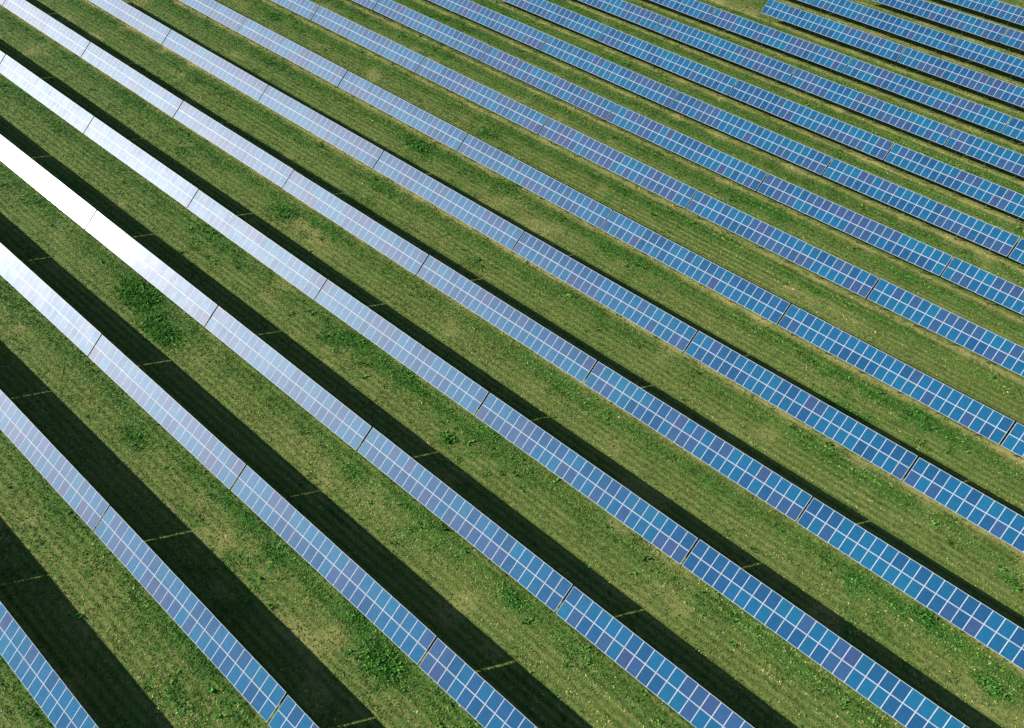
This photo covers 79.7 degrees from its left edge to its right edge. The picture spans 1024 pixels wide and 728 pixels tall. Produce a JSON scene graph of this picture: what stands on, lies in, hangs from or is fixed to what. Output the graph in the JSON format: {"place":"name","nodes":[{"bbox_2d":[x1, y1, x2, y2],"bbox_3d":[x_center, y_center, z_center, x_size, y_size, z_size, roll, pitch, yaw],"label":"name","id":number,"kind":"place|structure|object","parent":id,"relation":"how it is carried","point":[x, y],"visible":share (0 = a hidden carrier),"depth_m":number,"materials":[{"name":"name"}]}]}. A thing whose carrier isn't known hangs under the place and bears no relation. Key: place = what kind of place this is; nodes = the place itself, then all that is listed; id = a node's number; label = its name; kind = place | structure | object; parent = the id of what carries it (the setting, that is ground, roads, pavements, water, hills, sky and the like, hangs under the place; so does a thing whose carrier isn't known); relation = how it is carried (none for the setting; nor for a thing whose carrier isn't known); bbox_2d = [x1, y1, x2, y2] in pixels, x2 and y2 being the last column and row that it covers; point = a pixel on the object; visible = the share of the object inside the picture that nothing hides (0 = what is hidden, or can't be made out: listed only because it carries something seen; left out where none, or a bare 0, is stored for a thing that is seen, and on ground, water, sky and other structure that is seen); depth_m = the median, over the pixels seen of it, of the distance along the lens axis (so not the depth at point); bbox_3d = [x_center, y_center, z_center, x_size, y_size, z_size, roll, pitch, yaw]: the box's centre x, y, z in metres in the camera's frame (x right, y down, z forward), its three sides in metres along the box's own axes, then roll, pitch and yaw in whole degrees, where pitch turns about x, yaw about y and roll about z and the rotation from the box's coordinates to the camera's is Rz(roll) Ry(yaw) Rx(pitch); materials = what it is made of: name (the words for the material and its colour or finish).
{"place":"outdoors","nodes":[
{"label":"outdoors","id":0,"kind":"place"},
{"bbox_2d":[0,0,1023,727],"bbox_3d":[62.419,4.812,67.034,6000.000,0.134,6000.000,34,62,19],"label":"ground","id":1,"kind":"structure","parent":0,"point":[496,652],"depth_m":66.32,"materials":[{"name":"green plant"}]},
{"bbox_2d":[0,51,4,61],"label":"solar table","id":2,"kind":"object","parent":1,"relation":"on","point":[2,54],"visible":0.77,"depth_m":96.62,"materials":[{"name":"glass"}]},
{"bbox_2d":[3,0,88,56],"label":"solar table","id":3,"kind":"object","parent":1,"relation":"on","point":[58,32],"visible":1,"depth_m":102.51,"materials":[{"name":"photovoltaic silicon cells"},{"name":"glass"},{"name":"galvanised steel"}]},
{"bbox_2d":[0,55,93,132],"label":"solar table","id":4,"kind":"object","parent":1,"relation":"on","point":[75,115],"visible":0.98,"depth_m":92.17,"materials":[{"name":"photovoltaic silicon cells"},{"name":"glass"},{"name":"galvanised steel"}]},
{"bbox_2d":[0,134,95,228],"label":"solar table","id":5,"kind":"object","parent":1,"relation":"on","point":[71,204],"visible":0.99,"depth_m":81.31,"materials":[{"name":"photovoltaic silicon cells"},{"name":"glass"},{"name":"galvanised steel"}]},
{"bbox_2d":[0,601,98,727],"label":"solar table","id":6,"kind":"object","parent":1,"relation":"on","point":[55,699],"visible":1,"depth_m":49.27,"materials":[{"name":"photovoltaic silicon cells"},{"name":"glass"},{"name":"galvanised steel"}]},
{"bbox_2d":[0,243,100,355],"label":"solar table","id":7,"kind":"object","parent":1,"relation":"on","point":[76,328],"visible":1,"depth_m":70.27,"materials":[{"name":"photovoltaic silicon cells"},{"name":"glass"},{"name":"galvanised steel"}]},
{"bbox_2d":[0,389,108,529],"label":"solar table","id":8,"kind":"object","parent":1,"relation":"on","point":[84,499],"visible":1,"depth_m":59.33,"materials":[{"name":"photovoltaic silicon cells"},{"name":"glass"},{"name":"galvanised steel"}]},
{"bbox_2d":[89,0,170,43],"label":"solar table","id":9,"kind":"object","parent":1,"relation":"on","point":[155,30],"visible":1,"depth_m":104.28,"materials":[{"name":"glass"}]},
{"bbox_2d":[81,42,181,116],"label":"solar table","id":10,"kind":"object","parent":1,"relation":"on","point":[153,93],"visible":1,"depth_m":94.65,"materials":[{"name":"photovoltaic silicon cells"},{"name":"glass"},{"name":"galvanised steel"}]},
{"bbox_2d":[84,117,197,207],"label":"solar table","id":11,"kind":"object","parent":1,"relation":"on","point":[174,185],"visible":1,"depth_m":84.06,"materials":[{"name":"photovoltaic silicon cells"},{"name":"glass"},{"name":"galvanised steel"}]},
{"bbox_2d":[85,211,216,325],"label":"solar table","id":12,"kind":"object","parent":1,"relation":"on","point":[177,289],"visible":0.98,"depth_m":73.30,"materials":[{"name":"photovoltaic silicon cells"},{"name":"glass"},{"name":"galvanised steel"}]},
{"bbox_2d":[89,335,245,488],"bbox_3d":[-35.939,4.872,63.677,24.410,3.072,2.535,34,62,19],"label":"solar table","id":13,"kind":"object","parent":1,"relation":"on","point":[211,452],"visible":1,"depth_m":62.60,"materials":[{"name":"photovoltaic silicon cells"},{"name":"glass"},{"name":"galvanised steel"}]},
{"bbox_2d":[94,506,285,721],"bbox_3d":[-28.145,21.102,53.106,24.410,3.075,2.534,34,62,19],"label":"solar table","id":14,"kind":"object","parent":1,"relation":"on","point":[254,683],"visible":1,"depth_m":51.96,"materials":[{"name":"photovoltaic silicon cells"},{"name":"glass"},{"name":"galvanised steel"}]},
{"bbox_2d":[178,0,245,33],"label":"solar table","id":15,"kind":"object","parent":1,"relation":"on","point":[224,15],"visible":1,"depth_m":105.84,"materials":[{"name":"blue glass"}]},
{"bbox_2d":[162,30,267,100],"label":"solar table","id":16,"kind":"object","parent":1,"relation":"on","point":[223,70],"visible":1,"depth_m":97.16,"materials":[{"name":"photovoltaic silicon cells"},{"name":"glass"},{"name":"galvanised steel"}]},
{"bbox_2d":[173,101,292,186],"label":"solar table","id":17,"kind":"object","parent":1,"relation":"on","point":[259,160],"visible":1,"depth_m":86.48,"materials":[{"name":"photovoltaic silicon cells"},{"name":"glass"},{"name":"galvanised steel"}]},
{"bbox_2d":[187,190,326,299],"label":"solar table","id":18,"kind":"object","parent":1,"relation":"on","point":[284,263],"visible":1,"depth_m":75.80,"materials":[{"name":"photovoltaic silicon cells"},{"name":"glass"},{"name":"galvanised steel"}]},
{"bbox_2d":[205,306,370,449],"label":"solar table","id":19,"kind":"object","parent":1,"relation":"on","point":[348,426],"visible":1,"depth_m":65.12,"materials":[{"name":"photovoltaic silicon cells"},{"name":"glass"},{"name":"galvanised steel"}]},
{"bbox_2d":[238,18,346,86],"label":"solar table","id":20,"kind":"object","parent":1,"relation":"on","point":[314,63],"visible":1,"depth_m":99.41,"materials":[{"name":"photovoltaic silicon cells"},{"name":"glass"},{"name":"galvanised steel"}]},
{"bbox_2d":[268,695,318,727],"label":"solar table","id":21,"kind":"object","parent":1,"relation":"on","point":[290,713],"visible":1,"depth_m":47.93,"materials":[{"name":"blue glass"}]},
{"bbox_2d":[271,0,318,21],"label":"solar table","id":22,"kind":"object","parent":1,"relation":"on","point":[307,9],"visible":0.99,"depth_m":107.22,"materials":[{"name":"blue glass"}]},
{"bbox_2d":[259,86,382,167],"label":"solar table","id":23,"kind":"object","parent":1,"relation":"on","point":[334,134],"visible":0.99,"depth_m":88.94,"materials":[{"name":"photovoltaic silicon cells"},{"name":"glass"},{"name":"galvanised steel"}]},
{"bbox_2d":[231,465,435,663],"bbox_3d":[-16.646,17.759,55.567,24.410,3.074,2.537,34,62,19],"label":"solar table","id":24,"kind":"object","parent":1,"relation":"on","point":[394,620],"visible":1,"depth_m":54.44,"materials":[{"name":"photovoltaic silicon cells"},{"name":"glass"},{"name":"galvanised steel"}]},
{"bbox_2d":[282,171,427,273],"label":"solar table","id":25,"kind":"object","parent":1,"relation":"on","point":[380,238],"visible":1,"depth_m":78.22,"materials":[{"name":"photovoltaic silicon cells"},{"name":"glass"},{"name":"galvanised steel"}]},
{"bbox_2d":[352,0,377,12],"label":"solar table","id":26,"kind":"object","parent":1,"relation":"on","point":[370,4],"visible":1,"depth_m":108.66,"materials":[{"name":"blue glass"}]},
{"bbox_2d":[312,6,423,72],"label":"solar table","id":27,"kind":"object","parent":1,"relation":"on","point":[405,57],"visible":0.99,"depth_m":101.73,"materials":[{"name":"photovoltaic silicon cells"},{"name":"glass"},{"name":"galvanised steel"}]},
{"bbox_2d":[315,280,487,414],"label":"solar table","id":28,"kind":"object","parent":1,"relation":"on","point":[447,379],"visible":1,"depth_m":67.58,"materials":[{"name":"photovoltaic silicon cells"},{"name":"glass"},{"name":"galvanised steel"}]},
{"bbox_2d":[338,71,466,150],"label":"solar table","id":29,"kind":"object","parent":1,"relation":"on","point":[434,127],"visible":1,"depth_m":91.25,"materials":[{"name":"photovoltaic silicon cells"},{"name":"glass"},{"name":"galvanised steel"}]},
{"bbox_2d":[374,0,488,61],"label":"solar table","id":30,"kind":"object","parent":1,"relation":"on","point":[441,32],"visible":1,"depth_m":103.78,"materials":[{"name":"photovoltaic silicon cells"},{"name":"glass"},{"name":"galvanised steel"}]},
{"bbox_2d":[373,151,522,249],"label":"solar table","id":31,"kind":"object","parent":1,"relation":"on","point":[498,229],"visible":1,"depth_m":80.70,"materials":[{"name":"blue glass"}]},
{"bbox_2d":[358,428,572,611],"bbox_3d":[-5.111,14.377,58.020,24.410,3.071,2.535,34,62,19],"label":"solar table","id":32,"kind":"object","parent":1,"relation":"on","point":[529,571],"visible":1,"depth_m":56.92,"materials":[{"name":"blue glass"}]},
{"bbox_2d":[419,638,536,727],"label":"solar table","id":33,"kind":"object","parent":1,"relation":"on","point":[442,664],"visible":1,"depth_m":49.22,"materials":[{"name":"photovoltaic silicon cells"},{"name":"glass"},{"name":"galvanised steel"}]},
{"bbox_2d":[415,57,547,133],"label":"solar table","id":34,"kind":"object","parent":1,"relation":"on","point":[491,100],"visible":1,"depth_m":93.58,"materials":[{"name":"blue glass"}]},
{"bbox_2d":[431,0,548,51],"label":"solar table","id":35,"kind":"object","parent":1,"relation":"on","point":[510,27],"visible":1,"depth_m":105.36,"materials":[{"name":"blue glass"}]},
{"bbox_2d":[417,255,596,381],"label":"solar table","id":36,"kind":"object","parent":1,"relation":"on","point":[531,334],"visible":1,"depth_m":70.03,"materials":[{"name":"blue glass"}]},
{"bbox_2d":[0,0,1023,727],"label":"weeds","id":37,"kind":"object","parent":1,"relation":"on","point":[134,292],"visible":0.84,"depth_m":63.92,"materials":[{"name":"green plant"}]},
{"bbox_2d":[458,134,611,227],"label":"solar table","id":38,"kind":"object","parent":1,"relation":"on","point":[567,198],"visible":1,"depth_m":83.05,"materials":[{"name":"blue glass"}]},
{"bbox_2d":[480,46,615,119],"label":"solar table","id":39,"kind":"object","parent":1,"relation":"on","point":[571,93],"visible":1,"depth_m":95.70,"materials":[{"name":"blue glass"}]},
{"bbox_2d":[496,0,605,41],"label":"solar table","id":40,"kind":"object","parent":1,"relation":"on","point":[581,24],"visible":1,"depth_m":106.75,"materials":[{"name":"blue glass"}]},
{"bbox_2d":[475,393,696,563],"bbox_3d":[6.497,11.051,60.491,24.410,3.072,2.536,34,62,19],"label":"solar table","id":41,"kind":"object","parent":1,"relation":"on","point":[617,500],"visible":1,"depth_m":59.41,"materials":[{"name":"blue glass"}]},
{"bbox_2d":[512,232,696,351],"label":"solar table","id":42,"kind":"object","parent":1,"relation":"on","point":[654,320],"visible":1,"depth_m":72.52,"materials":[{"name":"blue glass"}]},
{"bbox_2d":[541,36,678,107],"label":"solar table","id":43,"kind":"object","parent":1,"relation":"on","point":[646,87],"visible":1,"depth_m":97.66,"materials":[{"name":"blue glass"}]},
{"bbox_2d":[568,0,661,31],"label":"solar table","id":44,"kind":"object","parent":1,"relation":"on","point":[636,14],"visible":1,"depth_m":108.16,"materials":[{"name":"blue glass"}]},
{"bbox_2d":[539,118,696,207],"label":"solar table","id":45,"kind":"object","parent":1,"relation":"on","point":[677,192],"visible":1,"depth_m":85.42,"materials":[{"name":"blue glass"}]},
{"bbox_2d":[556,586,753,727],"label":"solar table","id":46,"kind":"object","parent":1,"relation":"on","point":[651,669],"visible":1,"depth_m":50.44,"materials":[{"name":"blue glass"}]},
{"bbox_2d":[598,26,737,95],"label":"solar table","id":47,"kind":"object","parent":1,"relation":"on","point":[720,82],"visible":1,"depth_m":99.73,"materials":[{"name":"blue glass"}]},
{"bbox_2d":[650,0,715,23],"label":"solar table","id":48,"kind":"object","parent":1,"relation":"on","point":[701,11],"visible":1,"depth_m":109.35,"materials":[{"name":"blue glass"}]},
{"bbox_2d":[606,104,766,190],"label":"solar table","id":49,"kind":"object","parent":1,"relation":"on","point":[730,167],"visible":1,"depth_m":87.55,"materials":[{"name":"blue glass"}]},
{"bbox_2d":[601,211,789,323],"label":"solar table","id":50,"kind":"object","parent":1,"relation":"on","point":[767,305],"visible":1,"depth_m":74.88,"materials":[{"name":"blue glass"}]},
{"bbox_2d":[584,362,811,520],"bbox_3d":[18.084,7.770,62.920,24.410,3.072,2.537,34,62,19],"label":"solar table","id":51,"kind":"object","parent":1,"relation":"on","point":[759,480],"visible":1,"depth_m":61.86,"materials":[{"name":"blue glass"}]},
{"bbox_2d":[654,16,795,82],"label":"solar table","id":52,"kind":"object","parent":1,"relation":"on","point":[741,55],"visible":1,"depth_m":101.84,"materials":[{"name":"blue glass"}]},
{"bbox_2d":[669,92,832,174],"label":"solar table","id":53,"kind":"object","parent":1,"relation":"on","point":[797,153],"visible":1,"depth_m":89.54,"materials":[{"name":"blue glass"}]},
{"bbox_2d":[708,8,851,73],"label":"solar table","id":54,"kind":"object","parent":1,"relation":"on","point":[804,49],"visible":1,"depth_m":103.64,"materials":[{"name":"blue glass"}]},
{"bbox_2d":[686,191,877,297],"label":"solar table","id":55,"kind":"object","parent":1,"relation":"on","point":[855,279],"visible":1,"depth_m":77.22,"materials":[{"name":"blue glass"}]},
{"bbox_2d":[685,331,916,479],"bbox_3d":[29.692,4.338,65.398,24.410,3.074,2.537,34,62,19],"label":"solar table","id":56,"kind":"object","parent":1,"relation":"on","point":[868,444],"visible":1,"depth_m":64.34,"materials":[{"name":"blue glass"}]},
{"bbox_2d":[798,0,812,5],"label":"solar table","id":57,"kind":"object","parent":1,"relation":"on","point":[807,1],"visible":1,"depth_m":112.17,"materials":[{"name":"blue glass"}]},
{"bbox_2d":[729,80,893,159],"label":"solar table","id":58,"kind":"object","parent":1,"relation":"on","point":[835,129],"visible":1,"depth_m":91.54,"materials":[{"name":"blue glass"}]},
{"bbox_2d":[682,540,968,727],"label":"solar table","id":59,"kind":"object","parent":1,"relation":"on","point":[898,700],"visible":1,"depth_m":51.67,"materials":[{"name":"blue glass"}]},
{"bbox_2d":[761,0,904,62],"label":"solar table","id":60,"kind":"object","parent":1,"relation":"on","point":[871,43],"visible":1,"depth_m":105.69,"materials":[{"name":"blue glass"}]},
{"bbox_2d":[757,174,951,275],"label":"solar table","id":61,"kind":"object","parent":1,"relation":"on","point":[904,247],"visible":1,"depth_m":79.27,"materials":[{"name":"blue glass"}]},
{"bbox_2d":[787,68,953,144],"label":"solar table","id":62,"kind":"object","parent":1,"relation":"on","point":[904,119],"visible":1,"depth_m":93.61,"materials":[{"name":"blue glass"}]},
{"bbox_2d":[811,0,956,53],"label":"solar table","id":63,"kind":"object","parent":1,"relation":"on","point":[912,31],"visible":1,"depth_m":107.27,"materials":[{"name":"blue glass"}]},
{"bbox_2d":[778,305,1013,443],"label":"solar table","id":64,"kind":"object","parent":1,"relation":"on","point":[974,416],"visible":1,"depth_m":66.64,"materials":[{"name":"blue glass"}]},
{"bbox_2d":[797,498,1023,669],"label":"solar table","id":65,"kind":"object","parent":1,"relation":"on","point":[996,632],"visible":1,"depth_m":54.62,"materials":[{"name":"blue photovoltaic silicon cells"},{"name":"glass"},{"name":"galvanised steel"}]},
{"bbox_2d":[822,158,1019,255],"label":"solar table","id":66,"kind":"object","parent":1,"relation":"on","point":[982,233],"visible":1,"depth_m":81.27,"materials":[{"name":"blue glass"}]},
{"bbox_2d":[843,58,1010,132],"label":"solar table","id":67,"kind":"object","parent":1,"relation":"on","point":[965,109],"visible":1,"depth_m":95.43,"materials":[{"name":"blue glass"}]},
{"bbox_2d":[868,0,1007,43],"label":"solar table","id":68,"kind":"object","parent":1,"relation":"on","point":[956,19],"visible":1,"depth_m":108.67,"materials":[{"name":"blue glass"}]},
{"bbox_2d":[867,279,1023,376],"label":"solar table","id":69,"kind":"object","parent":1,"relation":"on","point":[977,339],"visible":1,"depth_m":70.42,"materials":[{"name":"blue glass"}]},
{"bbox_2d":[884,143,1023,221],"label":"solar table","id":70,"kind":"object","parent":1,"relation":"on","point":[986,191],"visible":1,"depth_m":84.47,"materials":[{"name":"blue photovoltaic silicon cells"},{"name":"glass"},{"name":"galvanised steel"}]},
{"bbox_2d":[897,47,1023,108],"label":"solar table","id":71,"kind":"object","parent":1,"relation":"on","point":[966,77],"visible":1,"depth_m":98.48,"materials":[{"name":"blue glass"}]},
{"bbox_2d":[903,457,1023,552],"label":"solar table","id":72,"kind":"object","parent":1,"relation":"on","point":[982,511],"visible":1,"depth_m":58.83,"materials":[{"name":"blue glass"}]},
{"bbox_2d":[936,0,1023,25],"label":"solar table","id":73,"kind":"object","parent":1,"relation":"on","point":[988,7],"visible":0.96,"depth_m":110.72,"materials":[{"name":"blue glass"}]},
{"bbox_2d":[941,257,1023,320],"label":"solar table","id":74,"kind":"object","parent":1,"relation":"on","point":[1001,291],"visible":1,"depth_m":73.90,"materials":[{"name":"blue photovoltaic silicon cells"},{"name":"glass"},{"name":"galvanised steel"}]},
{"bbox_2d":[944,129,1023,179],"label":"solar table","id":75,"kind":"object","parent":1,"relation":"on","point":[985,151],"visible":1,"depth_m":87.95,"materials":[{"name":"blue photovoltaic silicon cells"},{"name":"glass"},{"name":"galvanised steel"}]},
{"bbox_2d":[949,38,1023,79],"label":"solar table","id":76,"kind":"object","parent":1,"relation":"on","point":[985,56],"visible":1,"depth_m":101.71,"materials":[{"name":"blue glass"}]},
{"bbox_2d":[1000,28,1023,50],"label":"solar table","id":77,"kind":"object","parent":1,"relation":"on","point":[1009,39],"visible":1,"depth_m":105.11,"materials":[{"name":"blue glass"}]},
{"bbox_2d":[1001,422,1023,457],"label":"solar table","id":78,"kind":"object","parent":1,"relation":"on","point":[1013,441],"visible":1,"depth_m":62.66,"materials":[{"name":"blue glass"}]},
{"bbox_2d":[1002,117,1023,142],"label":"solar table","id":79,"kind":"object","parent":1,"relation":"on","point":[1017,130],"visible":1,"depth_m":91.16,"materials":[{"name":"blue glass"}]},
{"bbox_2d":[1009,238,1023,267],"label":"solar table","id":80,"kind":"object","parent":1,"relation":"on","point":[1017,254],"visible":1,"depth_m":77.22,"materials":[{"name":"blue glass"}]}
]}

